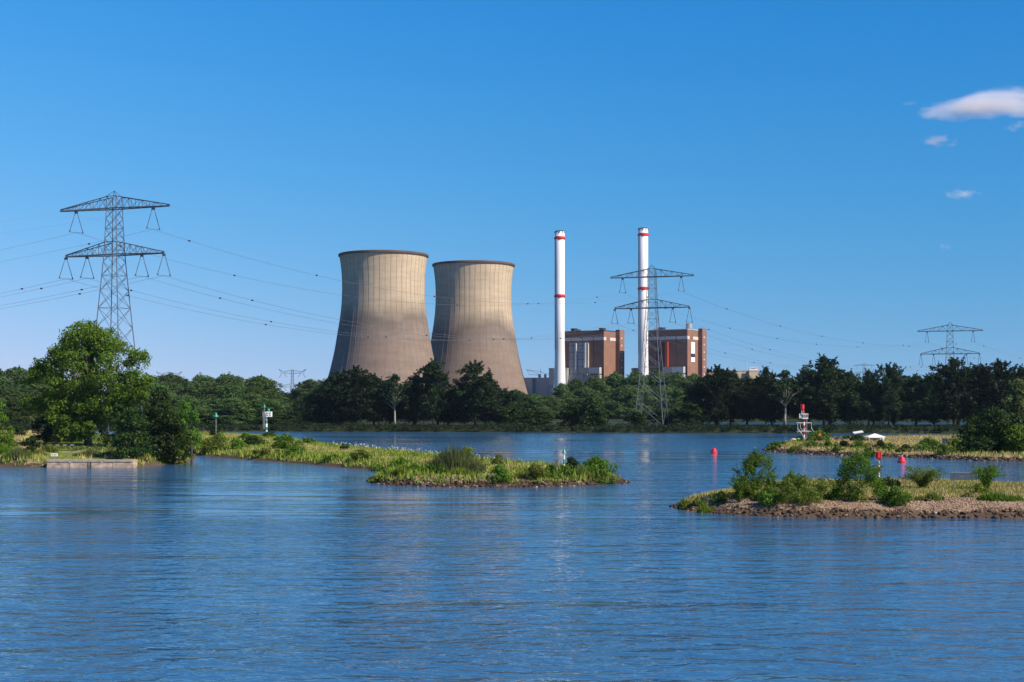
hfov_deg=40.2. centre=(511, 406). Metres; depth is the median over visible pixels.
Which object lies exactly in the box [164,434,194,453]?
tree
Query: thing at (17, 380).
tree
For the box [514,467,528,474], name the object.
bush
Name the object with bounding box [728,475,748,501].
bush
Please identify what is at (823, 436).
bush
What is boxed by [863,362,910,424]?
tree
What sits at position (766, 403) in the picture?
tree
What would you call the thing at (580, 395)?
tree
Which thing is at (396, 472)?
bush
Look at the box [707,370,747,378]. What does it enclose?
factory hall
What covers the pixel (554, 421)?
terrain
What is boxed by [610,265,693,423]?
pylon
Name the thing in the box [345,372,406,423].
tree
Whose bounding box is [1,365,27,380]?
tree
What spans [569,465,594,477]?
bush
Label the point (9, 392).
tree
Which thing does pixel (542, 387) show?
plant building
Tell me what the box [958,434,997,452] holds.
bush
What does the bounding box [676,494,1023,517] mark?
island ground
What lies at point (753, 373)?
factory office
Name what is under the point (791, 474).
bush
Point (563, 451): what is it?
marker pole
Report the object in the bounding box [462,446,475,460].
bush
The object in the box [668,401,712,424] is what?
tree
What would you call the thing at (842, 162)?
sky
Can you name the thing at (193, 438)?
bush
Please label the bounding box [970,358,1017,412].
tree
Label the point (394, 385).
tree
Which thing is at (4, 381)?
tree
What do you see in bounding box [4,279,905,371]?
power cable
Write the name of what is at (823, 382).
tree
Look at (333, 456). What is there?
bush
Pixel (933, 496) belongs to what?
bush
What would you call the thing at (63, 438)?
tree
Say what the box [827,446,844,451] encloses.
bush
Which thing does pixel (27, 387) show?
tree
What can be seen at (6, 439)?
bush
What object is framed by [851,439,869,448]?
bush
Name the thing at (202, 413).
tree
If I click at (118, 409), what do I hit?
tree
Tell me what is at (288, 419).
tree
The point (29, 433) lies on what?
dry grass
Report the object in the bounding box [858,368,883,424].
tree
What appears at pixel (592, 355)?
boiler house
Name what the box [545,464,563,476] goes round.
bush
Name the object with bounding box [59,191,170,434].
pylon
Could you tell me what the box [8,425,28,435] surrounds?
bush
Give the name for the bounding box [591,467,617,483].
bush
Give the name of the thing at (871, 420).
tree
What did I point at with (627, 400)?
tree
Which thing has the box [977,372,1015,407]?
tree
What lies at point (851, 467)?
bush
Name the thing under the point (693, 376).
tree
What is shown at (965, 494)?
bush
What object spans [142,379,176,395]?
tree
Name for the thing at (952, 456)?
riprap
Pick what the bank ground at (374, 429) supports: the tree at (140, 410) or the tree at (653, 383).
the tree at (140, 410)
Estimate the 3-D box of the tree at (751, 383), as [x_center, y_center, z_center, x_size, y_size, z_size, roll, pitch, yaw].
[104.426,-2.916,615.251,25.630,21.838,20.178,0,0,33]
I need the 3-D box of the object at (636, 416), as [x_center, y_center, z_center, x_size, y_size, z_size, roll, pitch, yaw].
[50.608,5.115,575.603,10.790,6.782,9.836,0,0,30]
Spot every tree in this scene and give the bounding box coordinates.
[0,376,13,386]
[0,384,28,399]
[0,397,19,422]
[0,398,36,424]
[0,401,14,441]
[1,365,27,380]
[7,372,46,386]
[14,382,53,397]
[18,319,157,445]
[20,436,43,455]
[21,365,67,396]
[25,385,48,440]
[31,416,68,442]
[53,427,77,441]
[97,404,129,446]
[111,406,156,459]
[123,386,192,452]
[132,398,155,413]
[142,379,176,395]
[142,409,196,464]
[147,405,189,422]
[156,372,191,386]
[161,380,179,395]
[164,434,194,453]
[170,394,211,419]
[171,381,209,398]
[174,372,215,393]
[174,400,201,455]
[183,408,229,423]
[194,382,224,399]
[198,372,244,386]
[200,398,211,405]
[205,383,245,420]
[206,397,259,424]
[228,392,264,423]
[231,379,248,391]
[239,384,273,399]
[245,374,282,393]
[245,375,291,407]
[248,398,295,423]
[268,411,308,424]
[272,397,296,411]
[279,387,346,423]
[283,379,318,402]
[291,388,312,407]
[293,371,373,425]
[297,408,348,423]
[299,377,329,393]
[319,376,366,424]
[326,365,379,422]
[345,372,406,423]
[361,378,413,423]
[370,374,410,423]
[389,385,427,424]
[398,373,436,424]
[404,357,458,424]
[419,374,457,423]
[430,394,465,424]
[440,359,503,425]
[451,391,478,424]
[469,372,505,422]
[480,385,527,421]
[493,404,528,424]
[508,389,531,405]
[517,393,554,417]
[521,408,553,425]
[532,395,568,418]
[551,383,580,408]
[554,403,586,425]
[563,378,583,402]
[565,386,607,409]
[576,396,614,425]
[579,376,618,418]
[602,384,660,418]
[603,371,628,418]
[616,370,655,418]
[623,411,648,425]
[639,384,685,418]
[641,369,666,416]
[647,409,676,424]
[652,372,690,407]
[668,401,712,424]
[674,376,725,424]
[679,385,739,424]
[685,373,698,383]
[697,364,742,424]
[710,369,752,424]
[723,375,763,424]
[749,372,787,424]
[752,365,787,425]
[758,381,792,422]
[766,370,802,424]
[780,367,836,423]
[781,378,797,418]
[794,353,854,425]
[812,363,859,424]
[829,368,875,422]
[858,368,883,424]
[859,378,884,423]
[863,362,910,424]
[869,371,910,423]
[886,373,946,425]
[919,372,962,424]
[927,355,978,423]
[940,367,988,424]
[957,362,998,420]
[958,423,980,442]
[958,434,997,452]
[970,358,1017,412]
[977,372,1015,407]
[992,363,1023,420]
[998,378,1023,426]
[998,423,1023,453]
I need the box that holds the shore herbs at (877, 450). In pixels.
[775,433,1023,457]
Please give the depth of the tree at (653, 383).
964.65 m
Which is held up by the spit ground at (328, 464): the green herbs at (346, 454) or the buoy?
the green herbs at (346, 454)
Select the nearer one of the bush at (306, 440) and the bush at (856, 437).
the bush at (306, 440)
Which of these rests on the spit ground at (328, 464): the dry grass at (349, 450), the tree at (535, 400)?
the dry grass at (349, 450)
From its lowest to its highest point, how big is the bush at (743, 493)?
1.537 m
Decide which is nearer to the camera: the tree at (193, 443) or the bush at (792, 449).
the tree at (193, 443)
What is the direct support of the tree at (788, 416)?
on the terrain at (554, 421)
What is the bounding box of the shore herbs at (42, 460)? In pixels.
[0,449,194,465]
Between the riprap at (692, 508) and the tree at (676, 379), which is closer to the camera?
the riprap at (692, 508)
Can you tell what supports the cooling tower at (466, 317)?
on the terrain at (554, 421)
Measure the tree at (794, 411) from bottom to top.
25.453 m
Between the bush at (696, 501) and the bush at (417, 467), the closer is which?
the bush at (696, 501)
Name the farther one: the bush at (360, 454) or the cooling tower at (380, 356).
the cooling tower at (380, 356)
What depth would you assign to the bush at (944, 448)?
271.23 m
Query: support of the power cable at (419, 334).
hanging from the pylon at (103, 255)
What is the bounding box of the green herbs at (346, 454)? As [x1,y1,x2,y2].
[146,432,619,483]
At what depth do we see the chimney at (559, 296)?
1146.55 m
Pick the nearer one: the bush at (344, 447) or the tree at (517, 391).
the bush at (344, 447)
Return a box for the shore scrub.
[1,421,1012,432]
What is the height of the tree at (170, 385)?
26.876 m
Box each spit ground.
[195,446,623,486]
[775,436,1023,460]
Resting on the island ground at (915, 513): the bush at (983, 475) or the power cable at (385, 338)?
the bush at (983, 475)
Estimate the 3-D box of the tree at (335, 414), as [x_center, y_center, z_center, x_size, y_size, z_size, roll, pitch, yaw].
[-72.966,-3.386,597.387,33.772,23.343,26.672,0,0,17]
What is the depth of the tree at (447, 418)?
602.27 m
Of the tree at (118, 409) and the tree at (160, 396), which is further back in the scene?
the tree at (118, 409)
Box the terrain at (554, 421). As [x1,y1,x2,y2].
[58,413,966,423]
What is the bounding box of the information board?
[950,472,975,486]
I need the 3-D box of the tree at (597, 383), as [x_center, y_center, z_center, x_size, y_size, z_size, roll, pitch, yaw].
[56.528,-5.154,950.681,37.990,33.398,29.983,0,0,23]
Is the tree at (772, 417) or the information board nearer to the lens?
the information board
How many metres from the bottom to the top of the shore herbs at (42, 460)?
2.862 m
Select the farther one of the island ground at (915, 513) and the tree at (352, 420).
the tree at (352, 420)
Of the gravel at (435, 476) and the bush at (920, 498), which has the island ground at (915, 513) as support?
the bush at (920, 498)
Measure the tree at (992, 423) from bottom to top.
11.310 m
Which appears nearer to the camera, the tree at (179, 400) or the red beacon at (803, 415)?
the red beacon at (803, 415)
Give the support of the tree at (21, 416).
on the bank ground at (374, 429)
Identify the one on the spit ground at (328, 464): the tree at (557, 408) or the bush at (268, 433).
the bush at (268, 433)
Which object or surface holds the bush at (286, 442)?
on the spit ground at (328, 464)
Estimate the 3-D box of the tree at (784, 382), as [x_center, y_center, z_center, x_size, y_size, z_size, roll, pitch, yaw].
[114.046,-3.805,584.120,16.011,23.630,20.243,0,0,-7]
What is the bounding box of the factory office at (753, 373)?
[748,370,759,377]
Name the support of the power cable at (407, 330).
hanging from the pylon at (103, 255)
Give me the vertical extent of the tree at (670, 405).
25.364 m
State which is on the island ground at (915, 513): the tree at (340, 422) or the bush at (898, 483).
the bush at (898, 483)
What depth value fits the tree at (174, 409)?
627.51 m
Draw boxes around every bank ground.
[0,423,963,432]
[0,433,196,466]
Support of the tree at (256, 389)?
on the terrain at (554, 421)
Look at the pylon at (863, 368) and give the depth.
2498.43 m
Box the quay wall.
[47,459,136,466]
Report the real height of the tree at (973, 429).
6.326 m
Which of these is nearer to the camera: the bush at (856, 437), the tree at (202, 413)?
the bush at (856, 437)
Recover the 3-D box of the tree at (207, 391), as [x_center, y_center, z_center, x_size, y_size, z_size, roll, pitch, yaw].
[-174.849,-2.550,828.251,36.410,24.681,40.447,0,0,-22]
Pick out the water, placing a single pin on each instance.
(202, 568)
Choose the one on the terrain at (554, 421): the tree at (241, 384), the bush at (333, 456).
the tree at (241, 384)
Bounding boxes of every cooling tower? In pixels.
[328,250,433,401]
[431,260,528,394]
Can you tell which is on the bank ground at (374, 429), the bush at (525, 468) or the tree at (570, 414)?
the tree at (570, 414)
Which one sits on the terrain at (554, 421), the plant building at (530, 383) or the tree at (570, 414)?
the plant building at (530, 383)
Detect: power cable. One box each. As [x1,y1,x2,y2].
[0,276,919,370]
[1,276,962,370]
[2,234,1018,366]
[3,278,935,371]
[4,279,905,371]
[7,229,1011,355]
[15,212,975,345]
[16,209,999,335]
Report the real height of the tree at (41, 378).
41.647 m
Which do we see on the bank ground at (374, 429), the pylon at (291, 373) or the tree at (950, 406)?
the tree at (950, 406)
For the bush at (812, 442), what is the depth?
310.15 m
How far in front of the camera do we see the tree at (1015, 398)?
284.83 m
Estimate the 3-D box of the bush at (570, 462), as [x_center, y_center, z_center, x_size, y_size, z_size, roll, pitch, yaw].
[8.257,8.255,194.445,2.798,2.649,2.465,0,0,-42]
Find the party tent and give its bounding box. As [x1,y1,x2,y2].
[864,433,884,440]
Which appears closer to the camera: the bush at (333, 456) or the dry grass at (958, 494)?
the dry grass at (958, 494)
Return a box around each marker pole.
[562,449,565,464]
[876,452,881,476]
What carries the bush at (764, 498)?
on the island ground at (915, 513)
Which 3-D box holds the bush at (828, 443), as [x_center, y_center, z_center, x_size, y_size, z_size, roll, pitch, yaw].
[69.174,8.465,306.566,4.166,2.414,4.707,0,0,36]
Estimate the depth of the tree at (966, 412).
595.24 m
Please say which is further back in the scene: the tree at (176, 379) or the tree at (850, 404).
the tree at (176, 379)
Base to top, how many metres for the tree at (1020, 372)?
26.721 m
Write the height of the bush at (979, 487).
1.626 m
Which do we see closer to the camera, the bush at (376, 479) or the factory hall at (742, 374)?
the bush at (376, 479)
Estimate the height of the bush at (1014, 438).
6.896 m
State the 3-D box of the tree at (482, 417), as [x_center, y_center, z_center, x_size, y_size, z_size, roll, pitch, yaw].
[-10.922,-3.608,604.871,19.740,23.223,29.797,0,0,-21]
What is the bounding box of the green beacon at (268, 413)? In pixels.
[263,404,271,431]
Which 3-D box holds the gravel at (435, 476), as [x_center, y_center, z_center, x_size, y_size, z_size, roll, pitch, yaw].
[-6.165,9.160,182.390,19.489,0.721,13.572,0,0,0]
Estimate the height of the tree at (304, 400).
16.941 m
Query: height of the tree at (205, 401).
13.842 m
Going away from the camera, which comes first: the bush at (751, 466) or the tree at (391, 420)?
the bush at (751, 466)
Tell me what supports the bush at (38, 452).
on the bank ground at (36, 462)
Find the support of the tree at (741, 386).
on the bank ground at (374, 429)
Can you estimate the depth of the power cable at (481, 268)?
472.52 m
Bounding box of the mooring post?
[190,444,192,465]
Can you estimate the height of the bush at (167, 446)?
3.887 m
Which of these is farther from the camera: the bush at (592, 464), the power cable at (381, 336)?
the power cable at (381, 336)
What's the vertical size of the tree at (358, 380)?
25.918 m
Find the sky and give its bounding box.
[0,0,1023,400]
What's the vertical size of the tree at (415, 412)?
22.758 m
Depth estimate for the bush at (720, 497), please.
134.22 m
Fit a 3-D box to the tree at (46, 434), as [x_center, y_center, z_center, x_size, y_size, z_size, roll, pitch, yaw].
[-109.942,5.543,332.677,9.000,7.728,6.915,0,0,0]
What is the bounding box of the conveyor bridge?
[549,368,568,393]
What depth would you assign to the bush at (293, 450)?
256.39 m
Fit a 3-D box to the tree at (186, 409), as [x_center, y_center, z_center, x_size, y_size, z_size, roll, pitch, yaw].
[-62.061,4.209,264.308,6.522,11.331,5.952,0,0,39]
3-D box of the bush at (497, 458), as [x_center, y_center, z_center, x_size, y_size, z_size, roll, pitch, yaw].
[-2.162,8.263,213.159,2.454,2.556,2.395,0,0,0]
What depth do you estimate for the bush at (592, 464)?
185.16 m
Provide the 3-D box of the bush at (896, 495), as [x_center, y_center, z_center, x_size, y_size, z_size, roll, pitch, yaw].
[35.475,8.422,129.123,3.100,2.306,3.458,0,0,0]
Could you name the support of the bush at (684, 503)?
on the island ground at (915, 513)
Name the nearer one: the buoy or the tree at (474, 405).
the buoy
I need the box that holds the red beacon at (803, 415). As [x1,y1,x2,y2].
[799,404,812,438]
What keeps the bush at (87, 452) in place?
on the bank ground at (36, 462)
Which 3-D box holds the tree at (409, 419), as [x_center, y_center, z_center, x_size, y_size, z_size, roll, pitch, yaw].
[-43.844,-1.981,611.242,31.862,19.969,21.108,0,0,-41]
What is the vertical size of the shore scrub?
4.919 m
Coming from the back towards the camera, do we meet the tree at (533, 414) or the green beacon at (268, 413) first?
the tree at (533, 414)
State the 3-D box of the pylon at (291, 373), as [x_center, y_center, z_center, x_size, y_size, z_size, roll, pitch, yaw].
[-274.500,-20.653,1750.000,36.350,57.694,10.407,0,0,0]
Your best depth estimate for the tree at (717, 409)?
598.83 m
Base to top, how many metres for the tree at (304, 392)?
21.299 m
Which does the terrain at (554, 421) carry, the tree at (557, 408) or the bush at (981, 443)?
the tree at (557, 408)
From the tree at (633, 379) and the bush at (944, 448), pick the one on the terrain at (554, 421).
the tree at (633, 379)
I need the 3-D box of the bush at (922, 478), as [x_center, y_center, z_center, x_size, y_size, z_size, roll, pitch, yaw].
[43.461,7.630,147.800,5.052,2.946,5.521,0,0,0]
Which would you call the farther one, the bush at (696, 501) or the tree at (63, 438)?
the tree at (63, 438)
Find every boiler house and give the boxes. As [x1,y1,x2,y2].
[565,327,623,386]
[648,323,706,380]
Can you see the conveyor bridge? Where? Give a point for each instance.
(551, 376)
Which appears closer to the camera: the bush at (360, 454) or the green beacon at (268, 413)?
the bush at (360, 454)
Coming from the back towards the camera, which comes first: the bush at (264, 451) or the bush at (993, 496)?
the bush at (264, 451)
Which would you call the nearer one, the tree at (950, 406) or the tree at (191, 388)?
the tree at (950, 406)
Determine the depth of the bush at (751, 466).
134.33 m
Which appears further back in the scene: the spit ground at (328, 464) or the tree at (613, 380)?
the tree at (613, 380)
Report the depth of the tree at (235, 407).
627.49 m
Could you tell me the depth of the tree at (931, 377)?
603.47 m
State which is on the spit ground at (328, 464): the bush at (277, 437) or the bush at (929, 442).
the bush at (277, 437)
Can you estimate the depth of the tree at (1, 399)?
627.33 m
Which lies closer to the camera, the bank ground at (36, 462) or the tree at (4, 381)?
the bank ground at (36, 462)
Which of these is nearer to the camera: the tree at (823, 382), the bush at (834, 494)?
the bush at (834, 494)
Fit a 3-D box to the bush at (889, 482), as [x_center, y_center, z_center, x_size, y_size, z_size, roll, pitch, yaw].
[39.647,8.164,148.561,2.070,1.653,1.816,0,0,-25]
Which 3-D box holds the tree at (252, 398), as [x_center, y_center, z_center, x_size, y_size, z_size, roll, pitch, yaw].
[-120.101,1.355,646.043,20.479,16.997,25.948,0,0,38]
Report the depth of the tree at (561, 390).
931.74 m
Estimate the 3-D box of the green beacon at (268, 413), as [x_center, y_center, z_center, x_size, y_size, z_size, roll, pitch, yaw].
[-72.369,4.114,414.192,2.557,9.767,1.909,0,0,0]
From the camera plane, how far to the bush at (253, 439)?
321.08 m
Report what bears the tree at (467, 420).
on the bank ground at (374, 429)
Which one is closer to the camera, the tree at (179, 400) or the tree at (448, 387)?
the tree at (448, 387)
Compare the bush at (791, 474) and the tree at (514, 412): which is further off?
the tree at (514, 412)
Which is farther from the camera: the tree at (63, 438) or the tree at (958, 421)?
the tree at (958, 421)
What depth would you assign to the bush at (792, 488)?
130.04 m
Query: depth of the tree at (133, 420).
235.34 m
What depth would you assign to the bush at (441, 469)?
183.77 m
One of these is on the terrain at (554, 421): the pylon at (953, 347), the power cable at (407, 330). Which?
the pylon at (953, 347)
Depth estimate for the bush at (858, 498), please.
130.29 m
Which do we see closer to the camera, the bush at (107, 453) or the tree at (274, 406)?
the bush at (107, 453)
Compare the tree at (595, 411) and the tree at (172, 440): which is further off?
the tree at (595, 411)
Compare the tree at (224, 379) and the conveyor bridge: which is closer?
the tree at (224, 379)
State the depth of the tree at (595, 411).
570.05 m
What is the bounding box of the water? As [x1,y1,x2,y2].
[0,422,1023,681]
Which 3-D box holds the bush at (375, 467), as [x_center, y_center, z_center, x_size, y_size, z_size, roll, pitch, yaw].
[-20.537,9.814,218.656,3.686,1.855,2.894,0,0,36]
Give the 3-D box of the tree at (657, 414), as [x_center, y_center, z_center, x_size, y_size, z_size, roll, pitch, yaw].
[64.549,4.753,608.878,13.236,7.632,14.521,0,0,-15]
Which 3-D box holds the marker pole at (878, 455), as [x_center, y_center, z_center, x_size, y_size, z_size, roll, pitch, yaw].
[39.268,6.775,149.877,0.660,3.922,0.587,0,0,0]
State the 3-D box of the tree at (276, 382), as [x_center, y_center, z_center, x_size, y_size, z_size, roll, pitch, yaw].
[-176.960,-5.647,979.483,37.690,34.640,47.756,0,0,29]
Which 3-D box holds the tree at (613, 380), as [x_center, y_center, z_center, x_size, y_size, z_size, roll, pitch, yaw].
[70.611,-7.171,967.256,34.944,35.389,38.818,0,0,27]
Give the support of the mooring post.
in the water
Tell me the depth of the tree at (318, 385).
972.14 m
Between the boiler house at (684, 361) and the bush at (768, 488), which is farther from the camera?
the boiler house at (684, 361)
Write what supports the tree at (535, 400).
on the terrain at (554, 421)
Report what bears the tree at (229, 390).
on the terrain at (554, 421)
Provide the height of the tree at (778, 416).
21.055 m
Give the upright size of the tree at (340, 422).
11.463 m
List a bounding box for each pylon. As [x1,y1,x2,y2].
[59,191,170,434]
[278,367,305,390]
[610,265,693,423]
[854,364,874,376]
[917,322,982,364]
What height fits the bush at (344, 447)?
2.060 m
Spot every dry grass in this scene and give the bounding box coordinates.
[0,429,177,462]
[135,432,560,471]
[685,477,1023,503]
[777,434,1023,457]
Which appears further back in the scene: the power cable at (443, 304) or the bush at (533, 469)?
the power cable at (443, 304)
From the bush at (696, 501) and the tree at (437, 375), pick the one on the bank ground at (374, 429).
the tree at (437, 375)
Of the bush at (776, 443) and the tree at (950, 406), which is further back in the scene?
the tree at (950, 406)
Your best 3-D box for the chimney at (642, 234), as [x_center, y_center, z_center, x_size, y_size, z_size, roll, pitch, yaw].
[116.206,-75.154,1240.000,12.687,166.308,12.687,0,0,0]
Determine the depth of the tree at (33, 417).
350.32 m
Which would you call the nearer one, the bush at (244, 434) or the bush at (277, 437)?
the bush at (277, 437)
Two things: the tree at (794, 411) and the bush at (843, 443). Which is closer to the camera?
the bush at (843, 443)
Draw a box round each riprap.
[366,476,630,486]
[669,501,1023,518]
[761,447,1023,461]
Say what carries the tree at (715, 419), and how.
on the bank ground at (374, 429)
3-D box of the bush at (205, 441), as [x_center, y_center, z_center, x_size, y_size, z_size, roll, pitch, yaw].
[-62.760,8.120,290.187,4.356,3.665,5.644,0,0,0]
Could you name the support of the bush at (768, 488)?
on the island ground at (915, 513)
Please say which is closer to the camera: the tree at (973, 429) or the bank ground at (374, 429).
the tree at (973, 429)
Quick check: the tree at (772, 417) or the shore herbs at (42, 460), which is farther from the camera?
the tree at (772, 417)
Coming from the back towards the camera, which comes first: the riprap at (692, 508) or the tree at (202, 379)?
the tree at (202, 379)
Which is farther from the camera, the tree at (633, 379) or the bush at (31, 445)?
the tree at (633, 379)
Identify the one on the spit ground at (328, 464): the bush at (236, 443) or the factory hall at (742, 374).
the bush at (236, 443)
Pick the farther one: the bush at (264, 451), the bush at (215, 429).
the bush at (215, 429)
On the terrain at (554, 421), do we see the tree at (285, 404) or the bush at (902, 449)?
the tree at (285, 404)
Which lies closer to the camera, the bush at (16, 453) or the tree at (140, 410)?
the bush at (16, 453)
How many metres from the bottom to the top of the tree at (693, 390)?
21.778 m
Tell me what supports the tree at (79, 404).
on the bank ground at (36, 462)
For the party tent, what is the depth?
369.41 m
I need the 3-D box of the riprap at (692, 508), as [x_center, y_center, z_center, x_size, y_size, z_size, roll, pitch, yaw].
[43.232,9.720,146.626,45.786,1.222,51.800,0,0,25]
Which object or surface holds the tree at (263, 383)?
on the terrain at (554, 421)
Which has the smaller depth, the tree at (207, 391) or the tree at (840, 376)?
the tree at (840, 376)
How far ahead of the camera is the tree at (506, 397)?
602.15 m
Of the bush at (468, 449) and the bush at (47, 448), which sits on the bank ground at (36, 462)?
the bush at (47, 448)
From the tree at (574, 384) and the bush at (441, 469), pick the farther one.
the tree at (574, 384)
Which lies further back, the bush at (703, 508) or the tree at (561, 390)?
the tree at (561, 390)
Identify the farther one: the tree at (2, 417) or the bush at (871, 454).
the tree at (2, 417)
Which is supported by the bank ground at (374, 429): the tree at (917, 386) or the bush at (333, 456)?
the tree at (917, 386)
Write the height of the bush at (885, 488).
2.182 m
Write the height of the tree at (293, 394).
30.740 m
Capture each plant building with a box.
[524,378,534,393]
[535,374,550,397]
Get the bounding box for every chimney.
[554,230,565,397]
[637,228,648,375]
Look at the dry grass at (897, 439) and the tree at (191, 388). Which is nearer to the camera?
the dry grass at (897, 439)
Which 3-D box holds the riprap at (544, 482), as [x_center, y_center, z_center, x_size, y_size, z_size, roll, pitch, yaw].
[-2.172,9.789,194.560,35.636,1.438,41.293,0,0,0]
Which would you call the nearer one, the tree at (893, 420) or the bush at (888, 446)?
the bush at (888, 446)
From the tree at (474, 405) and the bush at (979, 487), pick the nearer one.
the bush at (979, 487)
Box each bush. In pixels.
[0,433,18,448]
[0,443,19,454]
[1,446,29,460]
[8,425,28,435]
[27,449,47,455]
[39,443,58,452]
[72,448,100,455]
[94,448,125,457]
[157,442,178,456]
[190,435,203,445]
[198,437,213,450]
[204,432,229,453]
[207,424,225,435]
[224,438,248,449]
[237,432,250,438]
[242,435,267,444]
[251,448,279,455]
[262,431,274,436]
[271,433,294,440]
[271,434,307,449]
[282,445,305,456]
[299,437,317,443]
[319,454,344,462]
[340,444,349,449]
[347,448,374,462]
[368,464,387,470]
[368,474,386,482]
[387,457,408,467]
[390,465,404,476]
[398,463,427,471]
[421,463,448,473]
[422,440,488,472]
[446,466,472,474]
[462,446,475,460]
[488,463,515,482]
[490,454,505,464]
[514,464,552,479]
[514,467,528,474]
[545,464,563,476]
[560,465,576,474]
[565,457,580,468]
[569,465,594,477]
[579,456,619,476]
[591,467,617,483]
[678,496,690,509]
[689,497,704,505]
[697,501,715,512]
[707,491,732,504]
[727,489,754,498]
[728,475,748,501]
[732,445,779,497]
[752,486,786,500]
[755,488,785,506]
[766,440,785,448]
[773,469,809,498]
[776,474,832,503]
[786,446,801,452]
[798,440,819,446]
[805,430,831,441]
[817,441,889,500]
[818,440,838,447]
[821,488,845,500]
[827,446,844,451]
[835,440,851,447]
[841,434,867,440]
[848,494,865,500]
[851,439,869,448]
[862,444,874,456]
[870,483,888,499]
[872,440,885,448]
[878,486,914,505]
[881,442,899,449]
[882,476,896,486]
[888,447,912,452]
[891,478,901,485]
[898,444,913,449]
[899,465,947,488]
[912,437,940,451]
[913,496,932,500]
[925,490,944,500]
[935,443,955,454]
[945,436,967,451]
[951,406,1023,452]
[960,492,974,497]
[969,464,1004,488]
[969,483,989,494]
[976,491,1023,501]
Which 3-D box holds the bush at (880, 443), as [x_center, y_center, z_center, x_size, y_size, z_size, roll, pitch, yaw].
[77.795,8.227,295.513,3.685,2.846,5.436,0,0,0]
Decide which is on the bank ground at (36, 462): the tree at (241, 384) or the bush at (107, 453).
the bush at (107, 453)
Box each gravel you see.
[394,474,534,481]
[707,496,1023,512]
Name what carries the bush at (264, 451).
on the spit ground at (328, 464)
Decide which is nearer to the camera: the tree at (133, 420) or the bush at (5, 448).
the tree at (133, 420)
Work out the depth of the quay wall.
231.02 m
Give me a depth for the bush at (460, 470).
183.61 m
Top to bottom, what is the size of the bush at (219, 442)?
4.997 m
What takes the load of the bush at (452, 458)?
on the spit ground at (328, 464)
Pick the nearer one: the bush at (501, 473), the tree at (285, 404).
the bush at (501, 473)
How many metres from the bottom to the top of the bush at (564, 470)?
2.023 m
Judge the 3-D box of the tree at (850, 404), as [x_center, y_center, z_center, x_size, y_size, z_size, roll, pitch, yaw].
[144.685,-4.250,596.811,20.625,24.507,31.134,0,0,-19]
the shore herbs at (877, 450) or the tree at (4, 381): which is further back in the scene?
the tree at (4, 381)
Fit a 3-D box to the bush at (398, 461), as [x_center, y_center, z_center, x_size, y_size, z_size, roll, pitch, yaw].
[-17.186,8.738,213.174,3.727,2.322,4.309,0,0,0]

